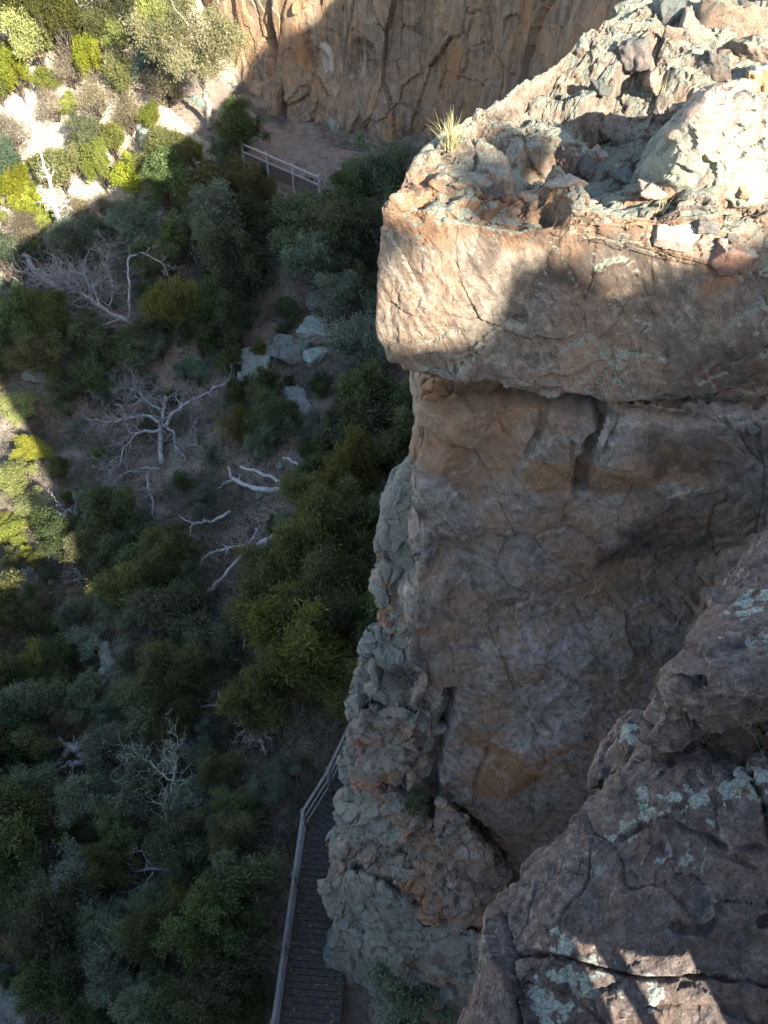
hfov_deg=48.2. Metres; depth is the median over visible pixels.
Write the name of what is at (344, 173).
soft shrub
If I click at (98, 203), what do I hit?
dry bush
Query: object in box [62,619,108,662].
soft shrub
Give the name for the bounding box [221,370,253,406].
bushy tree
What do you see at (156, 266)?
feathery tree
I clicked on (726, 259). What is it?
loose rock
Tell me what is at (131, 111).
dry bush
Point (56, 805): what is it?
bushy tree
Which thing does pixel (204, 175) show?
feathery tree
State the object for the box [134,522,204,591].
feathery tree
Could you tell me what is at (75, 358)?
feathery tree
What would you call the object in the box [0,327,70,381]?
feathery tree
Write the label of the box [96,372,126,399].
soft shrub
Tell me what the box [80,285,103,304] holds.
bushy tree
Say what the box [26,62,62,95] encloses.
yellow shrub
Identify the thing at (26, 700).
soft shrub
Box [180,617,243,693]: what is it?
bushy tree
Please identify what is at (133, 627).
soft shrub
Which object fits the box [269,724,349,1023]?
boardwalk
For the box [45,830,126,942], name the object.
soft shrub
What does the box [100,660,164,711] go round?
bushy tree
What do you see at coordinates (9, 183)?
yellow shrub
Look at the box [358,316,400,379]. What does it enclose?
soft shrub
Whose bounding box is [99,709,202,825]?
dead tree
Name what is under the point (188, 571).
bushy tree
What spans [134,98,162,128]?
yellow shrub
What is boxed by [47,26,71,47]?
yellow shrub
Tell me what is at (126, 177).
yellow shrub
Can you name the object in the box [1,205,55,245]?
dry bush
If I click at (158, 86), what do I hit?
dry bush
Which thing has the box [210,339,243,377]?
bushy tree
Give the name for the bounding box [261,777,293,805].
soft shrub
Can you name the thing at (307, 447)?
feathery tree
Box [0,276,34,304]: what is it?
soft shrub
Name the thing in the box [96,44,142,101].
yellow shrub
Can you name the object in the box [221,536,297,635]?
feathery tree
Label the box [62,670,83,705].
bushy tree
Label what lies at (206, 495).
soft shrub
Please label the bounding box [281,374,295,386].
bushy tree
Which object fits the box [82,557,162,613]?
feathery tree
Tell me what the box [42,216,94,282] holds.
soft shrub
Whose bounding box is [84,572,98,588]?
feathery tree
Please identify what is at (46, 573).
bushy tree
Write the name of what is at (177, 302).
feathery tree
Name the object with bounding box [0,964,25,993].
bushy tree
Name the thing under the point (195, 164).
bushy tree
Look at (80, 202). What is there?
dry bush
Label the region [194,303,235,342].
soft shrub
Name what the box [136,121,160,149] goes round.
boulder
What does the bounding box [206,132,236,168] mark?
soft shrub
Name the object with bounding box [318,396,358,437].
bushy tree
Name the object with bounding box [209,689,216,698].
stone
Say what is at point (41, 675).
bushy tree
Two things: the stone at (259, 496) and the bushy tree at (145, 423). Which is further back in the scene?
the bushy tree at (145, 423)
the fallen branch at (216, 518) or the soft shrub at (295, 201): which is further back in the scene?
the soft shrub at (295, 201)
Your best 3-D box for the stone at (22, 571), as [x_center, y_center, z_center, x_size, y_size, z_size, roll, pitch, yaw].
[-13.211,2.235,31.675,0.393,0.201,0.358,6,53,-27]
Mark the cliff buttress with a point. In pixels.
(547, 576)
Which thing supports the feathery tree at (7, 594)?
on the ground at (354, 1010)
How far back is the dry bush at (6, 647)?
28.73 m
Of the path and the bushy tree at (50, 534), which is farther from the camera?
the path
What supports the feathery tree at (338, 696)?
on the ground at (354, 1010)
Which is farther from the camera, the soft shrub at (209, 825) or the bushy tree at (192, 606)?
the bushy tree at (192, 606)
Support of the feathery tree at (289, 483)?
on the ground at (354, 1010)
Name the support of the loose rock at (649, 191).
on the overhanging block
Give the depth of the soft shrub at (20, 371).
37.73 m
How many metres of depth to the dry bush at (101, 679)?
27.52 m
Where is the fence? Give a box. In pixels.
[241,142,321,205]
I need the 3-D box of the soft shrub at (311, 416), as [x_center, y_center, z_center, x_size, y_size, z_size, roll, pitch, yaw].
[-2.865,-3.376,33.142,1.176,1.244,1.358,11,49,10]
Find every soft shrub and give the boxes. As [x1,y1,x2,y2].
[0,130,34,176]
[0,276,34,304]
[0,672,72,737]
[0,768,20,837]
[0,948,7,1010]
[1,750,66,800]
[2,355,29,374]
[41,207,113,261]
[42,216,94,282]
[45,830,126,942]
[49,769,108,829]
[50,595,96,635]
[56,666,108,724]
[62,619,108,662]
[69,420,86,432]
[69,892,142,982]
[72,488,90,513]
[75,718,135,772]
[79,938,138,1009]
[80,590,128,630]
[84,658,99,672]
[87,693,123,729]
[90,217,118,239]
[92,387,117,414]
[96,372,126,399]
[96,968,168,1023]
[99,207,122,236]
[101,193,162,239]
[101,740,179,821]
[102,767,127,796]
[108,299,117,308]
[113,606,156,648]
[113,877,172,926]
[121,233,148,262]
[126,35,167,98]
[135,502,155,520]
[140,371,156,385]
[141,329,175,360]
[159,774,219,816]
[165,169,246,279]
[171,360,192,380]
[172,353,211,386]
[177,733,213,771]
[187,482,219,507]
[190,710,220,748]
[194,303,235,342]
[196,601,240,639]
[198,441,224,471]
[198,805,246,855]
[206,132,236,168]
[206,844,253,898]
[219,399,231,409]
[229,584,247,629]
[241,428,277,465]
[245,773,267,803]
[252,403,295,451]
[260,752,304,796]
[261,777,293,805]
[272,512,299,535]
[273,226,356,293]
[274,511,293,523]
[275,322,291,333]
[290,195,304,207]
[296,408,322,435]
[301,422,333,451]
[305,264,373,327]
[319,306,390,371]
[326,155,363,196]
[340,123,417,210]
[357,954,457,1023]
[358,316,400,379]
[365,551,376,575]
[366,239,379,259]
[366,270,376,288]
[367,451,405,513]
[368,196,385,269]
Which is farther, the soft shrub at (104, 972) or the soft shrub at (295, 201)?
the soft shrub at (295, 201)
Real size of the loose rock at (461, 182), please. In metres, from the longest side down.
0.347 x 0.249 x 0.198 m
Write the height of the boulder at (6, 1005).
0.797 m
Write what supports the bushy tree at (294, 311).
on the ground at (354, 1010)
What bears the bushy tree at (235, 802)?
on the ground at (354, 1010)
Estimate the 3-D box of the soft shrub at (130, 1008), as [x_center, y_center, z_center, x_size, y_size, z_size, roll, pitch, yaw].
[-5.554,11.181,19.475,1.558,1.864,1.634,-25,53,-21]
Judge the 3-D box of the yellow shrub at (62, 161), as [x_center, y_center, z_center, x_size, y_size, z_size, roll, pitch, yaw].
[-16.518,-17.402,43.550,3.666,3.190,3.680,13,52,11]
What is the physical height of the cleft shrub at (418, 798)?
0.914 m
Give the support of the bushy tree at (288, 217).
on the ground at (354, 1010)
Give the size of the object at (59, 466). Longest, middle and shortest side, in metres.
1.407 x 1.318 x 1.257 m
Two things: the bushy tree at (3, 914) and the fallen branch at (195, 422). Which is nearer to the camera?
the bushy tree at (3, 914)
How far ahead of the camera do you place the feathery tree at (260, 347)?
36.75 m
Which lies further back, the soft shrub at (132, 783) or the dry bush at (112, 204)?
the dry bush at (112, 204)
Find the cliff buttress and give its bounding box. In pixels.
[317,370,767,1023]
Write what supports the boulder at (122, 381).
on the ground at (354, 1010)
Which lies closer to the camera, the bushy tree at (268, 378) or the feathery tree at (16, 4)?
the bushy tree at (268, 378)
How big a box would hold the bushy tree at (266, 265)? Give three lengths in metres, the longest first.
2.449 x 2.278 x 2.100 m
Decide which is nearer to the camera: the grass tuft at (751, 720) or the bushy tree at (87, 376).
the grass tuft at (751, 720)
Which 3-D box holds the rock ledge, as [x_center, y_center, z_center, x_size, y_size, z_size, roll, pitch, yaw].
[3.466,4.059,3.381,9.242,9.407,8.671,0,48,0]
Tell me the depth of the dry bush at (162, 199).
42.10 m
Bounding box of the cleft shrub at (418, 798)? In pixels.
[399,782,434,818]
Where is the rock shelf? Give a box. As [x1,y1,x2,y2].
[610,0,767,49]
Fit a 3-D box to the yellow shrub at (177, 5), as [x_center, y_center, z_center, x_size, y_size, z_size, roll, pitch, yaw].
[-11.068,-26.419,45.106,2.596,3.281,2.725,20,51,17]
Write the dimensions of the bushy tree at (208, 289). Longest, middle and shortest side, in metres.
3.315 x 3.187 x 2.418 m
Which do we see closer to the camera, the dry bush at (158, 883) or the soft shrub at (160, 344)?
the dry bush at (158, 883)
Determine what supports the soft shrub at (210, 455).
on the ground at (354, 1010)
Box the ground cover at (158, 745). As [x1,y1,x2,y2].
[0,29,404,1023]
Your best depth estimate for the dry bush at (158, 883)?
21.76 m
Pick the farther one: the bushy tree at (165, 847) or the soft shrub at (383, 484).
the soft shrub at (383, 484)
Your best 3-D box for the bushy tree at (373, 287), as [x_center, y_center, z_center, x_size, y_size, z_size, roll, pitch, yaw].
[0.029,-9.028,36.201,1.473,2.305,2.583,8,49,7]
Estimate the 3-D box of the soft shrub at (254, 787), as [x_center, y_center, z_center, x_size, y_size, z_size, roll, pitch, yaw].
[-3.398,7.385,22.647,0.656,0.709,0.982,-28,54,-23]
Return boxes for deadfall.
[2,229,181,413]
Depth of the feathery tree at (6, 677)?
26.49 m
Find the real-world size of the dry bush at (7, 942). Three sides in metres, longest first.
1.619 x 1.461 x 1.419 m
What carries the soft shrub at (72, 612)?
on the ground at (354, 1010)
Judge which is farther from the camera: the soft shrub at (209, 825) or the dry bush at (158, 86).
the dry bush at (158, 86)
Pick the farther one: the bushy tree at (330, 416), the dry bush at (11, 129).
the dry bush at (11, 129)
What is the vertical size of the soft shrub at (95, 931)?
1.941 m
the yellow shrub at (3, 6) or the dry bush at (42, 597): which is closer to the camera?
the dry bush at (42, 597)
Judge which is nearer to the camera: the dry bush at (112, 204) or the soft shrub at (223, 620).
the soft shrub at (223, 620)
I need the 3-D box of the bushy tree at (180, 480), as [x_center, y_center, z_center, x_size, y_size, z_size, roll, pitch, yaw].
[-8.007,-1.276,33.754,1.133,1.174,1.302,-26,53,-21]
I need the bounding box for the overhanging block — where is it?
[375,0,767,402]
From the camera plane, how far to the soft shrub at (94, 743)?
24.36 m
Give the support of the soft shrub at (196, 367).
on the ground at (354, 1010)
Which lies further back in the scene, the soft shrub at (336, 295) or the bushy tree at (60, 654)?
the soft shrub at (336, 295)
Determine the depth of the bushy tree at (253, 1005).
18.88 m
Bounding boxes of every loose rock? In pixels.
[447,175,476,192]
[479,182,505,199]
[544,173,587,191]
[556,146,572,173]
[576,151,597,179]
[590,79,611,96]
[590,197,599,203]
[592,144,609,161]
[599,110,630,142]
[610,166,633,184]
[619,36,651,72]
[638,179,667,200]
[642,55,661,95]
[653,223,701,252]
[655,108,665,115]
[658,0,689,25]
[662,25,684,40]
[667,104,678,114]
[678,5,704,44]
[693,218,719,234]
[697,0,767,38]
[697,49,731,81]
[710,238,759,276]
[727,34,767,64]
[727,233,739,243]
[729,226,740,231]
[738,186,767,199]
[738,416,747,421]
[745,62,767,95]
[745,424,759,435]
[753,404,762,409]
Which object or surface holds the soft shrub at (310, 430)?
on the ground at (354, 1010)
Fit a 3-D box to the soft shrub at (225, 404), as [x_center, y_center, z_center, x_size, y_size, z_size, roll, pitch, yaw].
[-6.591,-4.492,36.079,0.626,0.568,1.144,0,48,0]
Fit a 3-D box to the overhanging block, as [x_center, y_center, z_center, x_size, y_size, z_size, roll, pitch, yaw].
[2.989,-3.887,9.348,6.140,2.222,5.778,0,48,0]
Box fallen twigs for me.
[0,36,371,1023]
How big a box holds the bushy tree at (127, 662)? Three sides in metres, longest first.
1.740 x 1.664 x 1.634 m
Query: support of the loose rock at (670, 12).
on the overhanging block
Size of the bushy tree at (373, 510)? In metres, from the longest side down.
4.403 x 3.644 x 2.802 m
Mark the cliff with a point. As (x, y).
(387, 70)
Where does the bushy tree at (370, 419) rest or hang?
on the ground at (354, 1010)
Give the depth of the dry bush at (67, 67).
44.64 m
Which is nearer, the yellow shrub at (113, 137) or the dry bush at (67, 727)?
the dry bush at (67, 727)
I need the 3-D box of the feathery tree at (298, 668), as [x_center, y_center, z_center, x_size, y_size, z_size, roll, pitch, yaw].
[-2.047,3.741,23.517,3.646,5.136,3.849,-21,51,-18]
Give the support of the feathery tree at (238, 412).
on the ground at (354, 1010)
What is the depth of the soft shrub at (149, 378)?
37.83 m
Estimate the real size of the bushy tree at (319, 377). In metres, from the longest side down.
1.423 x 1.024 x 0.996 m
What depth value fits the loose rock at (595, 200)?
8.01 m
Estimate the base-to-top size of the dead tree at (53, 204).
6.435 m
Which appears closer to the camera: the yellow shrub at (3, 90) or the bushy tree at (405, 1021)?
the bushy tree at (405, 1021)
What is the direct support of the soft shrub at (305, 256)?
on the ground at (354, 1010)
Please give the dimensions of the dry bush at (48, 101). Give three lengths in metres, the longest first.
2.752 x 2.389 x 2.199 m
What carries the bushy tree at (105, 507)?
on the ground at (354, 1010)
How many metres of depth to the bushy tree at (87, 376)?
36.60 m
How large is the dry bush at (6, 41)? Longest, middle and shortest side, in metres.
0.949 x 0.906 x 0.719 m
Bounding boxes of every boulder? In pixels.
[0,962,29,1023]
[21,360,58,382]
[68,263,88,276]
[98,638,116,675]
[112,378,130,396]
[123,390,139,403]
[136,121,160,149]
[142,393,154,408]
[190,93,209,109]
[237,342,276,381]
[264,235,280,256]
[271,334,309,365]
[283,385,312,421]
[296,315,332,344]
[303,347,332,366]
[305,289,323,310]
[327,119,339,130]
[633,78,767,208]
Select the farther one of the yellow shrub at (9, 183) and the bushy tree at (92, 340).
the yellow shrub at (9, 183)
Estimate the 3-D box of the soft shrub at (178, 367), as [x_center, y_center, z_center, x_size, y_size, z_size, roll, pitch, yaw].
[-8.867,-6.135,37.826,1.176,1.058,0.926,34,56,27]
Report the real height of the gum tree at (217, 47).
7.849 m
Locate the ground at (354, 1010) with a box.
[0,0,422,1023]
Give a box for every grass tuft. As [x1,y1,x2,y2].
[428,109,482,151]
[656,192,669,214]
[696,732,744,747]
[706,692,767,758]
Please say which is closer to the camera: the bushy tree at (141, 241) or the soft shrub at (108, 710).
the soft shrub at (108, 710)
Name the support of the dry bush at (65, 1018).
on the ground at (354, 1010)
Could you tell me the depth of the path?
43.76 m
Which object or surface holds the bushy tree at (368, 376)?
on the ground at (354, 1010)
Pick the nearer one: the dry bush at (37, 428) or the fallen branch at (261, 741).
the fallen branch at (261, 741)
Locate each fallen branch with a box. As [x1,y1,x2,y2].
[37,358,125,433]
[40,494,86,531]
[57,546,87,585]
[62,821,169,910]
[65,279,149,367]
[103,924,165,967]
[157,403,204,470]
[179,511,230,535]
[231,722,276,757]
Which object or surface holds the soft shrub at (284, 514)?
on the ground at (354, 1010)
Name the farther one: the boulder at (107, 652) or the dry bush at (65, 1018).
the boulder at (107, 652)
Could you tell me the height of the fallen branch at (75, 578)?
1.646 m
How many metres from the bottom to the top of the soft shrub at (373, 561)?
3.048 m
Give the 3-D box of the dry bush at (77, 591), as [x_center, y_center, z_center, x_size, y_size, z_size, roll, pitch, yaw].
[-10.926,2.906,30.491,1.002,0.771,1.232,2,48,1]
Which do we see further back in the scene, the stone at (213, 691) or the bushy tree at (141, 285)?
the bushy tree at (141, 285)
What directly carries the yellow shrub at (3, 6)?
on the ground at (354, 1010)
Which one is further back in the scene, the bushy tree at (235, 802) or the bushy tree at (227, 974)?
the bushy tree at (235, 802)
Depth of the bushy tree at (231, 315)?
36.32 m
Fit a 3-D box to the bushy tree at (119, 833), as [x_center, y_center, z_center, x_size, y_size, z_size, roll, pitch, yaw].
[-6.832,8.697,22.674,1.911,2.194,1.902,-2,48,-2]
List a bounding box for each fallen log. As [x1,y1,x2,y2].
[197,690,239,708]
[217,456,297,492]
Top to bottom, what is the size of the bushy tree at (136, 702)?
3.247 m
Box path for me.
[120,1,412,198]
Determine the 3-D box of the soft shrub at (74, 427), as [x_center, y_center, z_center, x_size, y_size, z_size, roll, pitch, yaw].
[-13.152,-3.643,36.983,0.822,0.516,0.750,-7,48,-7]
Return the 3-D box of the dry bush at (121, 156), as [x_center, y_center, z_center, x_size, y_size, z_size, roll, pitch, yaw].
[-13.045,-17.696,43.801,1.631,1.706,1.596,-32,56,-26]
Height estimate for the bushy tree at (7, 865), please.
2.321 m
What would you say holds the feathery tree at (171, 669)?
on the ground at (354, 1010)
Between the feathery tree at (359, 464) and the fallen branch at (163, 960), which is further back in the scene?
the feathery tree at (359, 464)
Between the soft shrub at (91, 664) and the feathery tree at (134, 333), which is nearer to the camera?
the soft shrub at (91, 664)
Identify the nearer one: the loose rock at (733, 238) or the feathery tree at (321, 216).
the loose rock at (733, 238)
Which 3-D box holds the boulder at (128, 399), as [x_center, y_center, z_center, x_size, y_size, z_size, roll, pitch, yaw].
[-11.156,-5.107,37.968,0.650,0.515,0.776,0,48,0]
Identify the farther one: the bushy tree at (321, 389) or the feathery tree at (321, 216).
the feathery tree at (321, 216)
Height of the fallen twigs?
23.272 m
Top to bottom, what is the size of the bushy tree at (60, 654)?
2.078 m
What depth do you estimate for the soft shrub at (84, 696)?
26.21 m
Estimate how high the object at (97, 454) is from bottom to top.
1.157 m
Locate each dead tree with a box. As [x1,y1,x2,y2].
[20,133,72,225]
[72,356,245,524]
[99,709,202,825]
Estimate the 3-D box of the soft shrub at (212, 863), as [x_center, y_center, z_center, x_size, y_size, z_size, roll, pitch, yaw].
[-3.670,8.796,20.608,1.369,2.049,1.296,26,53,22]
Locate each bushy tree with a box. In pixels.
[0,229,35,282]
[0,277,36,353]
[0,350,16,375]
[0,713,64,773]
[0,761,10,780]
[0,775,52,864]
[0,839,53,932]
[0,850,54,910]
[0,888,24,929]
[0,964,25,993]
[2,952,80,1017]
[3,864,80,989]
[19,581,44,602]
[23,236,51,267]
[26,502,84,564]
[32,631,83,682]
[33,668,57,691]
[37,561,60,585]
[37,613,67,636]
[38,374,85,422]
[51,791,73,812]
[58,489,72,504]
[61,353,109,407]
[61,996,121,1023]
[62,305,123,373]
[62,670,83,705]
[68,837,88,859]
[69,477,145,547]
[79,820,99,845]
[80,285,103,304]
[84,529,143,580]
[88,798,149,882]
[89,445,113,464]
[99,327,120,340]
[99,339,148,377]
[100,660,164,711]
[103,889,184,975]
[105,675,164,746]
[111,638,162,681]
[112,517,199,579]
[115,231,164,278]
[118,192,142,215]
[118,577,221,654]
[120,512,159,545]
[125,275,158,311]
[138,139,194,215]
[139,417,152,429]
[139,807,201,884]
[141,315,174,341]
[142,965,191,1023]
[147,204,200,268]
[147,863,276,972]
[157,929,284,1023]
[161,521,186,533]
[161,549,214,611]
[166,914,191,948]
[168,469,193,490]
[168,832,215,888]
[169,991,241,1023]
[172,306,226,358]
[173,843,295,921]
[175,800,217,836]
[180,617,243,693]
[189,158,214,174]
[192,212,280,318]
[194,267,239,318]
[197,257,233,293]
[203,93,272,161]
[208,783,265,833]
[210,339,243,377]
[212,284,262,347]
[212,665,249,694]
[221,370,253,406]
[225,719,247,742]
[228,966,276,1023]
[233,187,278,250]
[239,382,305,441]
[243,363,285,405]
[248,250,277,277]
[259,164,266,178]
[259,542,288,571]
[264,513,278,537]
[266,184,331,254]
[274,295,296,318]
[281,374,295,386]
[282,299,301,324]
[290,446,327,484]
[304,371,333,389]
[309,385,412,466]
[311,152,380,217]
[311,380,329,397]
[312,189,382,278]
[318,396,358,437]
[330,373,381,403]
[331,354,407,419]
[331,379,342,398]
[338,484,384,556]
[338,585,378,681]
[339,552,375,569]
[350,509,373,537]
[363,291,376,329]
[365,272,376,312]
[367,184,395,226]
[381,375,412,432]
[391,1016,430,1023]
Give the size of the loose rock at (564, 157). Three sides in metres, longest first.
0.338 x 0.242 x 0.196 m
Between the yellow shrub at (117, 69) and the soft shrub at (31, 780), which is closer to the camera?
the soft shrub at (31, 780)
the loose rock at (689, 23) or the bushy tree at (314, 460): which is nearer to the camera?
the loose rock at (689, 23)
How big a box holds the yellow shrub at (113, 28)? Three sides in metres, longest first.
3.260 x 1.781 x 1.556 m
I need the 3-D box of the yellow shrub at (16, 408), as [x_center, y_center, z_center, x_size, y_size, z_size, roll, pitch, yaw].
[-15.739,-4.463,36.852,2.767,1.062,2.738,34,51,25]
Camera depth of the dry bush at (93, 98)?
44.04 m
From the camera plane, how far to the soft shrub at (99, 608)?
28.38 m
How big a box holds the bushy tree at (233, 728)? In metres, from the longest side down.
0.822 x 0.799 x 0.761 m
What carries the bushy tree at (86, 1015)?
on the ground at (354, 1010)
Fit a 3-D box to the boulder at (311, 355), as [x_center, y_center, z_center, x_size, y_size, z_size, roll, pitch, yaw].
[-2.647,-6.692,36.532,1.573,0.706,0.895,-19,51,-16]
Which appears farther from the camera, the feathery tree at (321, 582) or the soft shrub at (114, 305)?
the soft shrub at (114, 305)
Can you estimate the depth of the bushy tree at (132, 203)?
42.40 m
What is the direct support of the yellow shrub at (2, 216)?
on the ground at (354, 1010)
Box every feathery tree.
[0,0,54,60]
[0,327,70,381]
[0,567,26,636]
[0,600,45,642]
[0,648,27,713]
[0,723,18,772]
[14,281,92,367]
[19,0,86,76]
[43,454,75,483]
[51,807,87,846]
[59,518,123,573]
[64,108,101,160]
[66,350,101,372]
[71,839,136,895]
[74,0,128,67]
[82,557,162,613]
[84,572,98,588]
[90,0,142,55]
[117,312,155,356]
[127,119,202,182]
[129,633,211,706]
[132,239,185,282]
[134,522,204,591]
[135,272,203,339]
[142,682,201,744]
[159,873,199,925]
[164,389,184,404]
[170,153,257,218]
[191,744,246,792]
[203,808,261,859]
[211,659,295,742]
[217,402,257,444]
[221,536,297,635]
[225,577,363,706]
[232,153,279,234]
[248,338,267,356]
[262,474,375,597]
[271,536,367,674]
[274,463,325,521]
[286,399,300,420]
[289,471,367,534]
[294,434,332,459]
[301,197,341,241]
[304,656,358,736]
[309,422,389,519]
[334,547,374,623]
[339,254,374,310]
[365,401,414,478]
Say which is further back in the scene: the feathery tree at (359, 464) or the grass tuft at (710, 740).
the feathery tree at (359, 464)
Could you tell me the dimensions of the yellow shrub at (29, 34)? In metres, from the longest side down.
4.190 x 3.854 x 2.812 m
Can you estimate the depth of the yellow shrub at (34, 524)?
32.48 m
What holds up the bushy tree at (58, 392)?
on the ground at (354, 1010)
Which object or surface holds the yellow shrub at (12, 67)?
on the ground at (354, 1010)
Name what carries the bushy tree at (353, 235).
on the ground at (354, 1010)
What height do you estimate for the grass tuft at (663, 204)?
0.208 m
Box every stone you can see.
[20,568,28,575]
[25,566,34,574]
[105,667,111,673]
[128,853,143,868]
[193,534,200,541]
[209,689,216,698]
[237,631,247,643]
[255,492,262,499]
[275,461,283,469]
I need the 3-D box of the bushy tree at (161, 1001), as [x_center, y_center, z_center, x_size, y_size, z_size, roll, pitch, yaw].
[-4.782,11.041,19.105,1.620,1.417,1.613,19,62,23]
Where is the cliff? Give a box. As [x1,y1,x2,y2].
[203,0,623,146]
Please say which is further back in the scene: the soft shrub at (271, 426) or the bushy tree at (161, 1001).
the soft shrub at (271, 426)
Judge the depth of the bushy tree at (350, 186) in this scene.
39.07 m
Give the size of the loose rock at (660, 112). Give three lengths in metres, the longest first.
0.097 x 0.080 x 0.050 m
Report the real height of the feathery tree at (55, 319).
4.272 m
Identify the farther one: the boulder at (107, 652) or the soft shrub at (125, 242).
the soft shrub at (125, 242)
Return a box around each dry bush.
[0,107,36,154]
[0,489,12,507]
[0,631,25,658]
[0,926,40,974]
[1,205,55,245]
[2,38,10,47]
[24,417,46,436]
[26,580,55,608]
[32,82,69,130]
[48,37,91,92]
[50,706,89,740]
[58,1008,73,1023]
[61,126,77,147]
[62,189,105,224]
[62,583,87,599]
[71,66,120,120]
[93,189,109,214]
[95,672,107,690]
[100,196,125,211]
[108,90,146,136]
[112,150,124,170]
[115,810,144,832]
[134,173,192,214]
[135,874,162,896]
[142,49,191,110]
[207,410,247,458]
[208,403,238,423]
[290,749,309,773]
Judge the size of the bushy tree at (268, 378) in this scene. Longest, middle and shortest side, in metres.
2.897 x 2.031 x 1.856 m
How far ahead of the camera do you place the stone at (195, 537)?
31.84 m
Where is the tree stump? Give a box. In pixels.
[53,734,88,772]
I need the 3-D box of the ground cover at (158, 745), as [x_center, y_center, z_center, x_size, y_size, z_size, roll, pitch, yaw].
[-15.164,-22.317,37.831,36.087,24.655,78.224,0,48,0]
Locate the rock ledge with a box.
[457,528,767,1023]
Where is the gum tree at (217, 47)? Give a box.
[114,0,254,129]
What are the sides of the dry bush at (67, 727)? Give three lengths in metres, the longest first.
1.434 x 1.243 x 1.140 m
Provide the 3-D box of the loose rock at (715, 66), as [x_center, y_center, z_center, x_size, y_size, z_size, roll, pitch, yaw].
[3.460,-4.675,9.033,0.422,0.359,0.435,8,37,-1]
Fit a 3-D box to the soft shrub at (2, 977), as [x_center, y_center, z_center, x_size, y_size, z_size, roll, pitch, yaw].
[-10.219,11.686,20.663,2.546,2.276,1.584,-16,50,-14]
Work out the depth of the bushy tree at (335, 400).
33.15 m
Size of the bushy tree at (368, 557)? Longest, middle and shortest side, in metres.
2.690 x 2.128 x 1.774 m
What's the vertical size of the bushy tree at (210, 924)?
3.111 m
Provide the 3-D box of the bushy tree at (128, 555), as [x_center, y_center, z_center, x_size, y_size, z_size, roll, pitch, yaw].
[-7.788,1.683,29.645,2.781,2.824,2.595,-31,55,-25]
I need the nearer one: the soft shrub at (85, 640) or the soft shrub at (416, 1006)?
the soft shrub at (416, 1006)
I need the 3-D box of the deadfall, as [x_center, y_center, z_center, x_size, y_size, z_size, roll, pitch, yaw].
[-13.337,-8.940,38.519,8.799,5.534,9.584,0,48,0]
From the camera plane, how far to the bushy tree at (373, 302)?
34.51 m
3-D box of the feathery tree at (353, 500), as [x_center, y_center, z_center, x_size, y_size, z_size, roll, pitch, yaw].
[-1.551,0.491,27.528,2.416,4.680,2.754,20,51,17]
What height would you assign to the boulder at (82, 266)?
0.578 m
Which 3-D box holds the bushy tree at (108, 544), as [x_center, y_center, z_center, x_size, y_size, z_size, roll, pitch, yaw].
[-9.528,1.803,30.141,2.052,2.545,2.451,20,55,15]
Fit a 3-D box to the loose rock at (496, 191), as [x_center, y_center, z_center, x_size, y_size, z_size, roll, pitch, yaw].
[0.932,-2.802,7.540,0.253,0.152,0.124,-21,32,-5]
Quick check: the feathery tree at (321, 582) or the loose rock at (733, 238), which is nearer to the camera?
the loose rock at (733, 238)
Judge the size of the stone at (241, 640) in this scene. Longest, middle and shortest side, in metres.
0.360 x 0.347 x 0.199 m
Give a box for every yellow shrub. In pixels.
[0,0,17,31]
[0,3,59,68]
[0,43,32,105]
[0,78,24,107]
[0,157,34,203]
[0,193,7,209]
[0,210,9,225]
[0,389,40,431]
[0,450,38,497]
[0,508,11,524]
[0,513,33,546]
[0,546,22,576]
[3,178,46,223]
[4,434,52,463]
[10,485,52,518]
[12,634,48,681]
[19,544,32,557]
[23,550,47,568]
[24,138,86,194]
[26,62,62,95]
[29,514,45,531]
[32,207,61,233]
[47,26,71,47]
[54,89,80,114]
[70,30,103,83]
[75,137,110,194]
[94,118,128,159]
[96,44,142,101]
[99,10,131,53]
[105,147,148,197]
[126,0,170,48]
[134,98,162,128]
[156,0,196,18]
[183,135,205,165]
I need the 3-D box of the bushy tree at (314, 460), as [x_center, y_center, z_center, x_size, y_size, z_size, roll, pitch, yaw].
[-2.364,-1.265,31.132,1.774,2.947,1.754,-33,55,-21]
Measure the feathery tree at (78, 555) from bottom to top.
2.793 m
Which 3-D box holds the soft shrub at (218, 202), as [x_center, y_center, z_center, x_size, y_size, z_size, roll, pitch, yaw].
[-7.589,-12.537,38.721,3.169,6.019,5.527,-19,51,-17]
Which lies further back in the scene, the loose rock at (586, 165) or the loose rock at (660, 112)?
the loose rock at (660, 112)
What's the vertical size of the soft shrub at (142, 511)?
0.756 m
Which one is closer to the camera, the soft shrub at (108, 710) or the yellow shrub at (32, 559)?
the soft shrub at (108, 710)
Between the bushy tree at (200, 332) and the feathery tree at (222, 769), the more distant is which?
the bushy tree at (200, 332)
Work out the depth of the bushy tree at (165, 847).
21.31 m
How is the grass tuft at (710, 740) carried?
on the rock ledge
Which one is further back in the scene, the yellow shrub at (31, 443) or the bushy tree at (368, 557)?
the yellow shrub at (31, 443)
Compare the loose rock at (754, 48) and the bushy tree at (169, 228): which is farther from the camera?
the bushy tree at (169, 228)
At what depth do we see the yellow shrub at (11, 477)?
33.88 m
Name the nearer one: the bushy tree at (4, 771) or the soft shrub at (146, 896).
the soft shrub at (146, 896)
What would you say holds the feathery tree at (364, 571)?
on the ground at (354, 1010)

